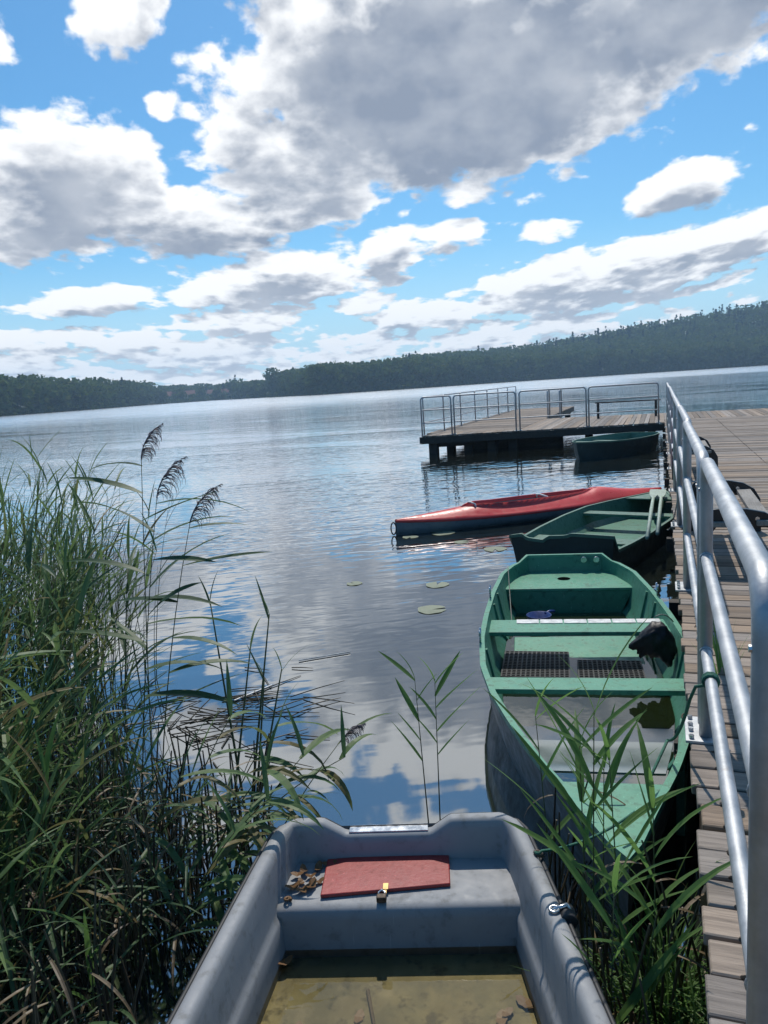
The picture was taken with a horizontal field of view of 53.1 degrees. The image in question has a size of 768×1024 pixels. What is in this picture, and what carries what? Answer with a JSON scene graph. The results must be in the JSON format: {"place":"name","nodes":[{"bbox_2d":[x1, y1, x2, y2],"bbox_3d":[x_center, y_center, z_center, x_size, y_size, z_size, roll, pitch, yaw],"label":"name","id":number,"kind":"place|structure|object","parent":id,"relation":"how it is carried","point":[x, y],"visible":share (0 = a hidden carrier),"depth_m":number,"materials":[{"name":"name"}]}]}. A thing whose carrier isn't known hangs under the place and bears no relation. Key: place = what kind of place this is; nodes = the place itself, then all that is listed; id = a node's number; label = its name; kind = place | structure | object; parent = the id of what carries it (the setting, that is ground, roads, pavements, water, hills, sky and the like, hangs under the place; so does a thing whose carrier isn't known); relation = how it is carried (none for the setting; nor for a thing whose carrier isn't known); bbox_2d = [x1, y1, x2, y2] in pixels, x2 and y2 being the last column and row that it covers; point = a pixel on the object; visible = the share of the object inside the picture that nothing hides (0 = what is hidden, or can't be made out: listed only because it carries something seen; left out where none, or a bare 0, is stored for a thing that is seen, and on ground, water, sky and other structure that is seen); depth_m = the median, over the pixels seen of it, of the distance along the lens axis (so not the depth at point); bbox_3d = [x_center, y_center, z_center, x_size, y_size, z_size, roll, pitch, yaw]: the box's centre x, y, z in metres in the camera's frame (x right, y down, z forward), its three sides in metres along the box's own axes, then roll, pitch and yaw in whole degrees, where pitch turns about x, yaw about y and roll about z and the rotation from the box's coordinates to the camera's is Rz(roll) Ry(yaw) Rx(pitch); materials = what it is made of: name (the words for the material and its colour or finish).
{"place":"outdoors","nodes":[
{"label":"outdoors","id":0,"kind":"place"},
{"bbox_2d":[0,322,766,1021],"bbox_3d":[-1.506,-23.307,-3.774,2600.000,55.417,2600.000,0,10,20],"label":"ground","id":1,"kind":"structure","parent":0,"point":[384,390],"depth_m":647.70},
{"bbox_2d":[0,709,68,954],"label":"reed","id":2,"kind":"object","parent":1,"relation":"on","point":[10,948],"visible":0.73,"depth_m":2.69,"materials":[{"name":"green plant"}]},
{"bbox_2d":[116,380,130,399],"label":"broadleaf tree","id":3,"kind":"object","parent":1,"relation":"on","point":[126,387],"visible":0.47,"depth_m":634.02,"materials":[{"name":"green plant"}]},
{"bbox_2d":[0,435,262,980],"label":"reed bed","id":4,"kind":"object","parent":1,"relation":"on","point":[7,873],"depth_m":3.82,"materials":[{"name":"green plant"}]},
{"bbox_2d":[262,367,279,385],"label":"broadleaf tree","id":5,"kind":"object","parent":1,"relation":"on","point":[269,376],"visible":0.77,"depth_m":677.39,"materials":[{"name":"green plant"}]},
{"bbox_2d":[302,364,332,390],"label":"broadleaf tree","id":6,"kind":"object","parent":1,"relation":"on","point":[316,372],"visible":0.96,"depth_m":511.70,"materials":[{"name":"green plant"}]},
{"bbox_2d":[0,300,767,411],"bbox_3d":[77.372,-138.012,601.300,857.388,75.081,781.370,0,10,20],"label":"woodland","id":7,"kind":"object","parent":1,"relation":"on","point":[748,339],"visible":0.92,"depth_m":646.75,"materials":[{"name":"green plant"}]},
{"bbox_2d":[0,359,767,415],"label":"shore scrub","id":8,"kind":"object","parent":1,"relation":"on","point":[20,410],"visible":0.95,"depth_m":608.93,"materials":[{"name":"green plant"}]},
{"bbox_2d":[18,303,764,403],"bbox_3d":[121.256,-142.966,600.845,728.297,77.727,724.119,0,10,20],"label":"conifers","id":9,"kind":"object","parent":1,"relation":"on","point":[628,330],"visible":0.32,"depth_m":780.87,"materials":[{"name":"green plant"}]},
{"bbox_2d":[524,773,709,1023],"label":"dead stalks","id":10,"kind":"object","parent":1,"relation":"on","point":[679,976],"visible":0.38,"depth_m":2.43,"materials":[{"name":"plant"}]},
{"bbox_2d":[0,365,767,1023],"bbox_3d":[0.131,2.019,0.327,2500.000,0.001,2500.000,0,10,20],"label":"lake water","id":11,"kind":"structure","parent":0,"point":[324,491],"depth_m":8.59,"materials":[{"name":"blue liquid"}]},
{"bbox_2d":[0,721,48,853],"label":"reed","id":12,"kind":"object","parent":11,"relation":"on","point":[11,812],"visible":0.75,"depth_m":2.76,"materials":[{"name":"green plant"}]},
{"bbox_2d":[0,575,54,779],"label":"reed","id":13,"kind":"object","parent":11,"relation":"on","point":[16,641],"visible":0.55,"depth_m":3.54,"materials":[{"name":"green plant"}]},
{"bbox_2d":[0,704,61,943],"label":"young reed","id":14,"kind":"object","parent":11,"relation":"on","point":[45,762],"visible":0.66,"depth_m":2.85,"materials":[{"name":"green plant"}]},
{"bbox_2d":[0,533,73,703],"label":"reed","id":15,"kind":"object","parent":11,"relation":"on","point":[11,608],"visible":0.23,"depth_m":4.69,"materials":[{"name":"green plant"}]},
{"bbox_2d":[0,666,73,784],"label":"reed","id":16,"kind":"object","parent":11,"relation":"on","point":[10,728],"visible":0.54,"depth_m":3.24,"materials":[{"name":"green plant"}]},
{"bbox_2d":[0,612,79,926],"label":"reed","id":17,"kind":"object","parent":11,"relation":"on","point":[6,760],"visible":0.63,"depth_m":2.96,"materials":[{"name":"green plant"}]},
{"bbox_2d":[0,612,80,817],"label":"reed","id":18,"kind":"object","parent":11,"relation":"on","point":[14,711],"visible":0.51,"depth_m":3.27,"materials":[{"name":"green plant"}]},
{"bbox_2d":[0,639,100,824],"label":"reed","id":19,"kind":"object","parent":11,"relation":"on","point":[29,701],"visible":0.62,"depth_m":3.08,"materials":[{"name":"green plant"}]},
{"bbox_2d":[5,527,104,748],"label":"reed","id":20,"kind":"object","parent":11,"relation":"on","point":[65,613],"visible":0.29,"depth_m":4.45,"materials":[{"name":"green plant"}]},
{"bbox_2d":[0,511,114,766],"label":"reed","id":21,"kind":"object","parent":11,"relation":"on","point":[28,554],"visible":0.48,"depth_m":4.08,"materials":[{"name":"green plant"}]},
{"bbox_2d":[26,883,111,1021],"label":"young reed","id":22,"kind":"object","parent":11,"relation":"on","point":[88,941],"visible":0.84,"depth_m":2.53,"materials":[{"name":"green plant"}]},
{"bbox_2d":[29,572,114,814],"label":"reed","id":23,"kind":"object","parent":11,"relation":"on","point":[56,632],"visible":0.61,"depth_m":3.47,"materials":[{"name":"green plant"}]},
{"bbox_2d":[22,529,125,798],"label":"reed","id":24,"kind":"object","parent":11,"relation":"on","point":[48,569],"visible":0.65,"depth_m":3.93,"materials":[{"name":"green plant"}]},
{"bbox_2d":[23,529,130,723],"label":"reed","id":25,"kind":"object","parent":11,"relation":"on","point":[69,646],"visible":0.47,"depth_m":4.11,"materials":[{"name":"green plant"}]},
{"bbox_2d":[11,496,144,723],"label":"reed","id":26,"kind":"object","parent":11,"relation":"on","point":[73,542],"visible":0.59,"depth_m":4.36,"materials":[{"name":"green plant"}]},
{"bbox_2d":[0,466,182,753],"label":"sedge","id":27,"kind":"object","parent":11,"relation":"on","point":[107,552],"visible":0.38,"depth_m":5.26,"materials":[{"name":"green plant"}]},
{"bbox_2d":[65,423,240,809],"bbox_3d":[-1.041,0.552,3.723,0.869,1.958,0.320,-1,10,15],"label":"flowering reed","id":28,"kind":"object","parent":11,"relation":"on","point":[115,563],"visible":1,"depth_m":3.59,"materials":[{"name":"green plant"}]},
{"bbox_2d":[61,456,246,823],"bbox_3d":[-1.067,0.640,3.688,0.971,1.800,0.253,-3,9,7],"label":"flowering reed","id":29,"kind":"object","parent":11,"relation":"on","point":[196,693],"visible":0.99,"depth_m":3.60,"materials":[{"name":"green plant"}]},
{"bbox_2d":[117,517,201,760],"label":"reed","id":30,"kind":"object","parent":11,"relation":"on","point":[130,572],"visible":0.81,"depth_m":4.28,"materials":[{"name":"green plant"}]},
{"bbox_2d":[0,712,329,1023],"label":"reeds","id":31,"kind":"object","parent":11,"relation":"in","point":[11,967],"visible":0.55,"depth_m":2.83,"materials":[{"name":"green plant"}]},
{"bbox_2d":[114,484,265,800],"bbox_3d":[-0.874,0.702,3.631,0.782,1.672,0.228,-4,9,-5],"label":"flowering reed","id":32,"kind":"object","parent":11,"relation":"on","point":[154,598],"visible":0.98,"depth_m":3.58,"materials":[{"name":"green plant"}]},
{"bbox_2d":[54,667,353,774],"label":"floating stalks","id":33,"kind":"object","parent":11,"relation":"on","point":[236,717],"visible":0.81,"depth_m":5.01,"materials":[{"name":"brown plant"}]},
{"bbox_2d":[139,721,269,934],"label":"leaning reed","id":34,"kind":"object","parent":11,"relation":"on","point":[173,854],"visible":0.73,"depth_m":2.93,"materials":[{"name":"green plant"}]},
{"bbox_2d":[182,660,273,876],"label":"leaning reed","id":35,"kind":"object","parent":11,"relation":"on","point":[222,815],"visible":0.74,"depth_m":3.14,"materials":[{"name":"green plant"}]},
{"bbox_2d":[198,571,262,808],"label":"reed stalk","id":36,"kind":"object","parent":11,"relation":"on","point":[235,753],"visible":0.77,"depth_m":3.83,"materials":[{"name":"green plant"}]},
{"bbox_2d":[232,616,261,812],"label":"reed stalk","id":37,"kind":"object","parent":11,"relation":"on","point":[239,747],"visible":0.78,"depth_m":3.85,"materials":[{"name":"green plant"}]},
{"bbox_2d":[233,645,264,809],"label":"reed stalk","id":38,"kind":"object","parent":11,"relation":"on","point":[258,772],"visible":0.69,"depth_m":3.91,"materials":[{"name":"green plant"}]},
{"bbox_2d":[184,778,316,952],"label":"leaning reed","id":39,"kind":"object","parent":11,"relation":"on","point":[227,846],"visible":0.75,"depth_m":2.86,"materials":[{"name":"green plant"}]},
{"bbox_2d":[238,577,269,821],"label":"reed stalk","id":40,"kind":"object","parent":11,"relation":"on","point":[268,617],"visible":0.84,"depth_m":3.78,"materials":[{"name":"green plant"}]},
{"bbox_2d":[195,738,323,923],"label":"leaning reed","id":41,"kind":"object","parent":11,"relation":"on","point":[222,869],"visible":0.66,"depth_m":2.91,"materials":[{"name":"green plant"}]},
{"bbox_2d":[210,710,317,887],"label":"leaning reed","id":42,"kind":"object","parent":11,"relation":"on","point":[282,779],"visible":0.65,"depth_m":3.02,"materials":[{"name":"green plant"}]},
{"bbox_2d":[224,685,336,839],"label":"leaning reed","id":43,"kind":"object","parent":11,"relation":"on","point":[284,771],"visible":0.55,"depth_m":3.32,"materials":[{"name":"green plant"}]},
{"bbox_2d":[255,644,309,821],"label":"reed stalk","id":44,"kind":"object","parent":11,"relation":"on","point":[262,785],"visible":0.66,"depth_m":3.75,"materials":[{"name":"green plant"}]},
{"bbox_2d":[235,705,350,874],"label":"leaning reed","id":45,"kind":"object","parent":11,"relation":"on","point":[314,743],"visible":0.55,"depth_m":3.25,"materials":[{"name":"green plant"}]},
{"bbox_2d":[257,707,375,840],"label":"leaning reed","id":46,"kind":"object","parent":11,"relation":"on","point":[339,783],"visible":0.52,"depth_m":3.36,"materials":[{"name":"green plant"}]},
{"bbox_2d":[285,713,390,822],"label":"flowering reed","id":47,"kind":"object","parent":11,"relation":"on","point":[356,727],"visible":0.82,"depth_m":3.45,"materials":[{"name":"green plant"}]},
{"bbox_2d":[166,812,615,1023],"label":"grey dinghy","id":48,"kind":"object","parent":11,"relation":"on","point":[465,919],"visible":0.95,"depth_m":2.61,"materials":[{"name":"plastic"}]},
{"bbox_2d":[354,1009,364,1022],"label":"sunken leaf","id":49,"kind":"object","parent":48,"relation":"on","point":[359,1015],"visible":1,"depth_m":2.40,"materials":[{"name":"brown plant"}]},
{"bbox_2d":[366,989,375,1023],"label":"sunken stick","id":50,"kind":"object","parent":48,"relation":"on","point":[370,1006],"visible":1,"depth_m":2.42,"materials":[{"name":"wood"}]},
{"bbox_2d":[376,889,386,902],"bbox_3d":[-0.008,1.331,2.664,0.034,0.022,0.050,-3,9,4],"label":"padlock","id":51,"kind":"object","parent":48,"relation":"on","point":[381,897],"visible":1,"depth_m":2.64,"materials":[{"name":"metal"}]},
{"bbox_2d":[496,1009,506,1023],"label":"sunken leaf","id":52,"kind":"object","parent":48,"relation":"on","point":[500,1019],"visible":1,"depth_m":2.35,"materials":[{"name":"brown plant"}]},
{"bbox_2d":[515,995,533,1007],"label":"sunken leaf","id":53,"kind":"object","parent":48,"relation":"on","point":[524,1002],"visible":0.96,"depth_m":2.41,"materials":[{"name":"brown plant"}]},
{"bbox_2d":[534,811,634,854],"bbox_3d":[0.722,1.147,2.747,0.498,0.056,0.032,-9,11,-32],"label":"mooring rope","id":54,"kind":"object","parent":48,"relation":"attached to","point":[577,842],"visible":0.73,"depth_m":2.72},
{"bbox_2d":[380,652,432,822],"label":"reed shoot","id":55,"kind":"object","parent":11,"relation":"on","point":[406,696],"visible":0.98,"depth_m":3.57,"materials":[{"name":"green plant"}]},
{"bbox_2d":[418,605,445,613],"bbox_3d":[0.438,0.899,7.087,0.279,0.003,0.272,0,10,20],"label":"lily pad","id":56,"kind":"object","parent":11,"relation":"on","point":[429,609],"visible":1,"depth_m":7.10,"materials":[{"name":"green plant"}]},
{"bbox_2d":[426,582,448,587],"bbox_3d":[0.547,0.753,7.949,0.247,0.003,0.242,0,10,20],"label":"lily pad","id":57,"kind":"object","parent":11,"relation":"on","point":[435,584],"visible":1,"depth_m":7.95,"materials":[{"name":"green plant"}]},
{"bbox_2d":[411,651,481,819],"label":"reed shoot","id":58,"kind":"object","parent":11,"relation":"on","point":[445,675],"visible":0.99,"depth_m":3.56,"materials":[{"name":"green plant"}]},
{"bbox_2d":[390,486,661,534],"bbox_3d":[2.231,-0.056,11.421,4.542,0.442,0.752,-7,10,-18],"label":"kayak","id":59,"kind":"object","parent":11,"relation":"on","point":[509,510],"visible":0.79,"depth_m":11.01,"materials":[{"name":"red plastic"}]},
{"bbox_2d":[480,677,587,876],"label":"bright reed","id":60,"kind":"object","parent":11,"relation":"on","point":[565,820],"visible":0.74,"depth_m":3.01,"materials":[{"name":"green plant"}]},
{"bbox_2d":[478,553,689,934],"bbox_3d":[1.258,1.023,4.867,1.293,0.611,4.571,-2,9,11],"label":"green rowboat","id":61,"kind":"object","parent":11,"relation":"on","point":[583,583],"visible":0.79,"depth_m":4.42,"materials":[{"name":"paint"}]},
{"bbox_2d":[500,651,569,677],"bbox_3d":[1.041,1.047,5.265,0.450,0.019,0.490,-2,9,13],"label":"grid mat","id":62,"kind":"object","parent":61,"relation":"on","point":[542,664],"visible":0.83,"depth_m":5.25,"materials":[{"name":"black rubber"}]},
{"bbox_2d":[509,612,637,638],"bbox_3d":[1.494,0.906,6.128,0.969,0.001,0.680,-2,9,11],"label":"rainwater","id":63,"kind":"object","parent":61,"relation":"on","point":[520,616],"visible":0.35,"depth_m":6.34,"materials":[{"name":"white liquid"}]},
{"bbox_2d":[526,610,554,619],"bbox_3d":[1.298,0.869,6.222,0.297,0.098,0.202,-7,10,-17],"label":"blue scoop","id":64,"kind":"object","parent":63,"relation":"on","point":[539,615],"visible":0.52,"depth_m":6.28,"materials":[{"name":"plastic"}]},
{"bbox_2d":[503,639,674,784],"bbox_3d":[1.173,1.193,4.390,1.028,0.001,2.840,-2,9,11],"label":"rainwater","id":65,"kind":"object","parent":61,"relation":"on","point":[657,714],"visible":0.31,"depth_m":4.53,"materials":[{"name":"white liquid"}]},
{"bbox_2d":[577,660,645,677],"bbox_3d":[1.497,1.047,5.081,0.420,0.019,0.330,-2,9,13],"label":"grid mat","id":66,"kind":"object","parent":61,"relation":"on","point":[603,668],"visible":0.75,"depth_m":5.08,"materials":[{"name":"black rubber"}]},
{"bbox_2d":[628,621,677,666],"bbox_3d":[1.719,0.827,4.873,0.305,0.289,0.150,10,12,10],"label":"plastic bag","id":67,"kind":"object","parent":61,"relation":"on","point":[654,639],"visible":1,"depth_m":4.83,"materials":[{"name":"black plastic"}]},
{"bbox_2d":[520,678,650,958],"bbox_3d":[0.678,1.079,2.629,0.370,1.110,0.405,-9,11,-31],"label":"bright reed","id":68,"kind":"object","parent":11,"relation":"on","point":[598,886],"visible":0.69,"depth_m":2.60,"materials":[{"name":"green plant"}]},
{"bbox_2d":[502,618,674,971],"bbox_3d":[0.647,0.974,2.448,0.531,1.378,0.210,0,10,20],"label":"bright reed","id":69,"kind":"object","parent":11,"relation":"on","point":[582,763],"visible":0.92,"depth_m":2.45,"materials":[{"name":"green plant"}]},
{"bbox_2d":[509,491,672,568],"bbox_3d":[2.935,0.166,9.513,1.323,0.605,4.087,3,11,34],"label":"green rowboat","id":70,"kind":"object","parent":11,"relation":"on","point":[614,529],"visible":0.62,"depth_m":9.10,"materials":[{"name":"paint"}]},
{"bbox_2d":[645,489,657,539],"bbox_3d":[3.260,-0.022,9.368,0.120,0.045,3.051,0,11,21],"label":"oar","id":71,"kind":"object","parent":70,"relation":"in","point":[653,494],"visible":0.98,"depth_m":9.19,"materials":[{"name":"green paint"}]},
{"bbox_2d":[655,489,665,535],"bbox_3d":[3.371,-0.039,9.379,0.120,0.048,2.751,0,11,21],"label":"oar","id":72,"kind":"object","parent":70,"relation":"in","point":[661,493],"visible":1,"depth_m":9.30,"materials":[{"name":"green paint"}]},
{"bbox_2d":[419,406,767,453],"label":"swimming pier","id":73,"kind":"structure","parent":11,"relation":"in","point":[499,433],"depth_m":23.47,"materials":[{"name":"brown wood"}]},
{"bbox_2d":[422,394,445,434],"bbox_3d":[1.568,-3.100,24.284,0.130,1.162,2.450,0,10,20],"label":"railing","id":74,"kind":"object","parent":73,"relation":"on","point":[443,418],"visible":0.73,"depth_m":24.19,"materials":[{"name":"metal"}]},
{"bbox_2d":[420,395,453,435],"bbox_3d":[1.555,-2.863,22.823,1.007,1.163,0.130,-3,9,6],"label":"railing","id":75,"kind":"object","parent":73,"relation":"on","point":[450,408],"visible":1,"depth_m":22.79,"materials":[{"name":"metal"}]},
{"bbox_2d":[443,392,462,424],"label":"railing","id":76,"kind":"object","parent":73,"relation":"on","point":[456,404],"visible":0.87,"depth_m":27.39,"materials":[{"name":"metal"}]},
{"bbox_2d":[453,391,517,433],"bbox_3d":[2.974,-2.931,22.676,1.925,1.163,0.130,-3,9,6],"label":"railing","id":77,"kind":"object","parent":73,"relation":"on","point":[515,417],"visible":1,"depth_m":22.62,"materials":[{"name":"metal"}]},
{"bbox_2d":[518,387,588,430],"bbox_3d":[4.936,-3.025,22.473,2.038,1.163,0.130,-3,9,6],"label":"railing","id":78,"kind":"object","parent":73,"relation":"on","point":[520,417],"visible":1,"depth_m":22.41,"materials":[{"name":"metal"}]},
{"bbox_2d":[547,390,561,417],"bbox_3d":[6.391,-3.527,28.710,0.496,2.077,0.556,0,10,20],"label":"swim ladder","id":79,"kind":"object","parent":73,"relation":"attached to","point":[560,404],"visible":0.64,"depth_m":28.50,"materials":[{"name":"metal"}]},
{"bbox_2d":[588,382,659,426],"bbox_3d":[6.939,-3.121,22.266,2.090,1.163,0.130,-3,9,6],"label":"railing","id":80,"kind":"object","parent":73,"relation":"on","point":[589,413],"visible":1,"depth_m":22.21,"materials":[{"name":"metal"}]},
{"bbox_2d":[595,399,660,418],"bbox_3d":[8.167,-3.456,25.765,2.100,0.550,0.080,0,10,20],"label":"bench","id":81,"kind":"object","parent":73,"relation":"on","point":[598,416],"visible":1,"depth_m":25.68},
{"bbox_2d":[536,708,684,1000],"bbox_3d":[0.720,1.126,2.461,0.476,1.065,0.194,-3,9,2],"label":"bright reed","id":82,"kind":"object","parent":11,"relation":"on","point":[633,815],"visible":0.87,"depth_m":2.44,"materials":[{"name":"green plant"}]},
{"bbox_2d":[514,845,707,1023],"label":"grass tuft","id":83,"kind":"object","parent":11,"relation":"on","point":[691,998],"visible":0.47,"depth_m":2.47,"materials":[{"name":"green plant"}]},
{"bbox_2d":[572,432,659,459],"bbox_3d":[5.864,-1.661,19.703,3.366,0.580,1.544,-12,13,-43],"label":"green rowboat","id":84,"kind":"object","parent":11,"relation":"on","point":[606,446],"visible":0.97,"depth_m":18.94,"materials":[{"name":"paint"}]},
{"bbox_2d":[537,824,696,1023],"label":"bright reed","id":85,"kind":"object","parent":11,"relation":"on","point":[647,981],"visible":0.98,"depth_m":2.18,"materials":[{"name":"green plant"}]},
{"bbox_2d":[550,702,699,957],"bbox_3d":[0.821,1.126,2.663,0.481,0.989,0.203,-3,9,6],"label":"bright reed","id":86,"kind":"object","parent":11,"relation":"on","point":[583,740],"visible":0.59,"depth_m":2.63,"materials":[{"name":"green plant"}]},
{"bbox_2d":[576,861,729,1023],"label":"bright reed","id":87,"kind":"object","parent":11,"relation":"on","point":[682,898],"visible":0.84,"depth_m":2.21,"materials":[{"name":"green plant"}]},
{"bbox_2d":[590,724,720,1010],"bbox_3d":[0.879,1.187,2.460,0.425,0.925,0.378,0,10,20],"label":"bright reed","id":88,"kind":"object","parent":11,"relation":"on","point":[649,783],"visible":0.83,"depth_m":2.40,"materials":[{"name":"green plant"}]},
{"bbox_2d":[622,957,695,1023],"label":"grass","id":89,"kind":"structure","parent":11,"relation":"on","point":[675,1022],"depth_m":2.33,"materials":[{"name":"green plant"}]},
{"bbox_2d":[663,415,767,1023],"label":"wooden jetty","id":90,"kind":"object","parent":11,"relation":"on","point":[739,445],"visible":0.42,"depth_m":3.62,"materials":[{"name":"brown wood"}]},
{"bbox_2d":[666,388,672,467],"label":"railing","id":91,"kind":"object","parent":90,"relation":"on","point":[670,390],"visible":0.47,"depth_m":13.67,"materials":[{"name":"metal"}]},
{"bbox_2d":[667,392,675,489],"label":"railing","id":92,"kind":"object","parent":90,"relation":"on","point":[673,395],"visible":0.42,"depth_m":11.52,"materials":[{"name":"metal"}]},
{"bbox_2d":[669,397,682,523],"bbox_3d":[3.206,-0.642,8.437,0.130,1.165,2.320,0,10,20],"label":"railing","id":93,"kind":"object","parent":90,"relation":"on","point":[676,403],"visible":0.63,"depth_m":9.37,"materials":[{"name":"metal"}]},
{"bbox_2d":[671,405,691,585],"bbox_3d":[2.441,-0.247,6.304,0.130,1.165,2.320,0,10,20],"label":"railing","id":94,"kind":"object","parent":90,"relation":"on","point":[682,416],"visible":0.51,"depth_m":7.24,"materials":[{"name":"metal"}]},
{"bbox_2d":[675,420,708,728],"bbox_3d":[1.671,0.146,4.183,0.130,1.165,2.300,-1,10,20],"label":"railing","id":95,"kind":"object","parent":90,"relation":"on","point":[690,513],"visible":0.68,"depth_m":4.24,"materials":[{"name":"metal"}]},
{"bbox_2d":[670,436,717,479],"bbox_3d":[4.494,-0.818,11.177,0.590,0.475,1.680,0,10,20],"label":"deck bench","id":96,"kind":"object","parent":90,"relation":"on","point":[710,451],"visible":0.32,"depth_m":10.39,"materials":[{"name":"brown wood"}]},
{"bbox_2d":[693,620,746,674],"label":"grass sprig","id":97,"kind":"object","parent":90,"relation":"on","point":[716,648],"depth_m":3.82,"materials":[{"name":"green plant"}]},
{"bbox_2d":[685,457,767,1023],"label":"railing","id":98,"kind":"object","parent":90,"relation":"on","point":[749,868],"visible":1,"depth_m":1.60,"materials":[{"name":"metal"}]},
{"bbox_2d":[651,671,720,775],"bbox_3d":[1.135,0.831,3.035,0.179,0.562,0.484,-4,9,-2],"label":"mooring rope","id":99,"kind":"object","parent":98,"relation":"attached to","point":[707,674],"visible":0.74,"depth_m":2.94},
{"bbox_2d":[691,480,767,530],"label":"deck bench","id":100,"kind":"object","parent":90,"relation":"on","point":[755,511],"visible":0.37,"depth_m":6.15,"materials":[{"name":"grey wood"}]},
{"bbox_2d":[0,0,767,386],"label":"sky","id":101,"kind":"structure","parent":0,"point":[192,192],"materials":[{"name":"blue"}]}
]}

